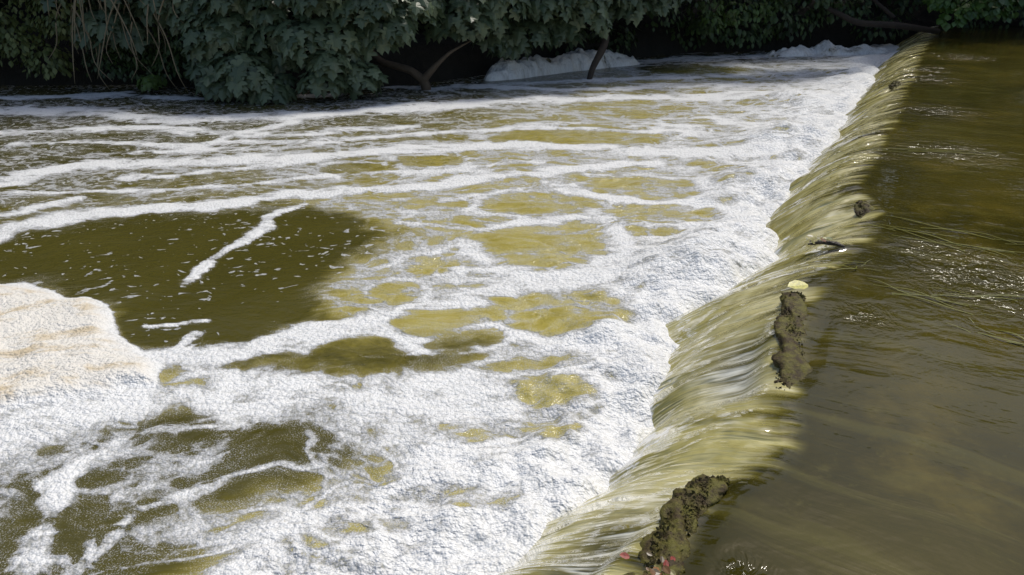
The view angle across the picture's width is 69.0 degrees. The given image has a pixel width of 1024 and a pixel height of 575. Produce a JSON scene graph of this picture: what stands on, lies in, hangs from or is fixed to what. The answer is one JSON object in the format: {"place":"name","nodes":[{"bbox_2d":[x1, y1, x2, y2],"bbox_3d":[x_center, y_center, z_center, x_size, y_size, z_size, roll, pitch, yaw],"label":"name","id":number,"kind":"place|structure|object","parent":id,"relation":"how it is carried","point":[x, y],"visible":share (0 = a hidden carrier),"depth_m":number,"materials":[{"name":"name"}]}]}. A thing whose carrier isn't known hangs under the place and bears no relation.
{"place":"outdoors","nodes":[
{"label":"outdoors","id":0,"kind":"place"},
{"bbox_2d":[0,44,898,574],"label":"foamy river water","id":1,"kind":"structure","parent":0,"point":[406,330],"depth_m":3.79,"materials":[{"name":"white liquid"}]},
{"bbox_2d":[484,48,639,80],"bbox_3d":[0.667,-3.161,10.415,2.732,0.304,0.602,-17,30,-32],"label":"foam mound","id":2,"kind":"object","parent":1,"relation":"on","point":[577,59],"visible":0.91,"depth_m":10.15,"materials":[{"name":"liquid"}]},
{"bbox_2d":[765,40,899,56],"bbox_3d":[5.084,-3.808,11.883,2.408,0.260,0.529,-2,25,-5],"label":"foam mound","id":3,"kind":"object","parent":1,"relation":"on","point":[825,47],"visible":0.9,"depth_m":11.78,"materials":[{"name":"liquid"}]},
{"bbox_2d":[0,0,1023,88],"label":"ground","id":4,"kind":"structure","parent":0,"point":[420,55],"depth_m":10.64,"materials":[{"name":"soil"}]},
{"bbox_2d":[0,0,229,91],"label":"willow bush","id":5,"kind":"object","parent":4,"relation":"on","point":[152,58],"visible":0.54,"depth_m":8.74,"materials":[{"name":"green plant"}]},
{"bbox_2d":[40,0,709,104],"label":"sycamore tree","id":6,"kind":"object","parent":4,"relation":"on","point":[250,65],"visible":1,"depth_m":8.28,"materials":[{"name":"green plant"}]},
{"bbox_2d":[136,0,814,91],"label":"bramble bush","id":7,"kind":"object","parent":4,"relation":"on","point":[150,81],"visible":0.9,"depth_m":11.41,"materials":[{"name":"green plant"}]},
{"bbox_2d":[0,0,969,24],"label":"woodland trees","id":8,"kind":"object","parent":4,"relation":"on","point":[883,2],"depth_m":13.48,"materials":[{"name":"green plant"}]},
{"bbox_2d":[260,0,1023,56],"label":"ivy undergrowth","id":9,"kind":"object","parent":4,"relation":"on","point":[737,31],"visible":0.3,"depth_m":11.80,"materials":[{"name":"green plant"}]},
{"bbox_2d":[872,0,894,18],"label":"fallen branch","id":10,"kind":"object","parent":9,"relation":"on","point":[885,9],"visible":1,"depth_m":11.67,"materials":[{"name":"brown wood"}]},
{"bbox_2d":[825,6,940,33],"bbox_3d":[5.746,-4.159,11.572,1.744,0.398,0.099,4,25,9],"label":"fallen branch","id":11,"kind":"object","parent":4,"relation":"on","point":[882,24],"visible":0.98,"depth_m":11.56,"materials":[{"name":"brown wood"}]},
{"bbox_2d":[922,0,1023,31],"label":"alder tree","id":12,"kind":"object","parent":4,"relation":"on","point":[964,12],"visible":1,"depth_m":10.90,"materials":[{"name":"green plant"}]},
{"bbox_2d":[497,25,944,574],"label":"waterfall","id":13,"kind":"structure","parent":0,"point":[721,404],"depth_m":2.65,"materials":[{"name":"liquid"}]},
{"bbox_2d":[620,552,629,558],"bbox_3d":[0.259,0.615,1.707,0.020,0.008,0.018,-21,32,-38],"label":"fallen leaf","id":14,"kind":"object","parent":13,"relation":"on","point":[624,555],"visible":1,"depth_m":1.71,"materials":[{"name":"pink plant"}]},
{"bbox_2d":[624,474,729,574],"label":"mossy log","id":15,"kind":"object","parent":13,"relation":"on","point":[688,505],"visible":0.94,"depth_m":1.86,"materials":[{"name":"brown wood"}]},
{"bbox_2d":[652,568,659,574],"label":"fallen leaf","id":16,"kind":"object","parent":15,"relation":"on","point":[657,571],"visible":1,"depth_m":1.67,"materials":[{"name":"beige plant"}]},
{"bbox_2d":[662,565,670,573],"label":"fallen leaf","id":17,"kind":"object","parent":15,"relation":"on","point":[666,569],"visible":1,"depth_m":1.68,"materials":[{"name":"brown plant"}]},
{"bbox_2d":[771,291,812,390],"bbox_3d":[1.019,0.227,2.704,0.168,0.127,0.962,10,27,21],"label":"mossy log","id":18,"kind":"object","parent":13,"relation":"on","point":[790,362],"visible":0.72,"depth_m":2.70,"materials":[{"name":"brown wood"}]},
{"bbox_2d":[788,280,807,288],"bbox_3d":[1.164,-0.012,3.034,0.092,0.014,0.061,0,25,0],"label":"fallen leaf","id":19,"kind":"object","parent":13,"relation":"on","point":[795,284],"visible":1,"depth_m":3.04,"materials":[{"name":"yellow plant"}]},
{"bbox_2d":[808,240,844,247],"bbox_3d":[1.496,-0.204,3.553,0.173,0.054,0.024,22,33,38],"label":"driftwood twig","id":20,"kind":"object","parent":13,"relation":"on","point":[833,243],"visible":0.94,"depth_m":3.53,"materials":[{"name":"black wood"}]},
{"bbox_2d":[854,200,873,218],"bbox_3d":[1.931,-0.428,4.093,0.109,0.082,0.340,7,26,15],"label":"mossy stone","id":21,"kind":"object","parent":13,"relation":"in","point":[861,208],"visible":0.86,"depth_m":4.04,"materials":[{"name":"brown stone"}]},
{"bbox_2d":[888,80,902,89],"bbox_3d":[3.888,-2.037,7.533,0.155,0.107,0.462,10,27,20],"label":"mossy stone","id":22,"kind":"object","parent":13,"relation":"on","point":[893,84],"visible":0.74,"depth_m":7.47,"materials":[{"name":"brown stone"}]},
{"bbox_2d":[707,25,1023,574],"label":"river upper water","id":23,"kind":"structure","parent":0,"point":[922,473],"depth_m":2.49,"materials":[{"name":"brown liquid"}]},
{"bbox_2d":[824,145,1023,345],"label":"water ripples","id":24,"kind":"object","parent":23,"relation":"on","point":[979,296],"visible":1,"depth_m":3.27,"materials":[{"name":"brown liquid"}]}
]}

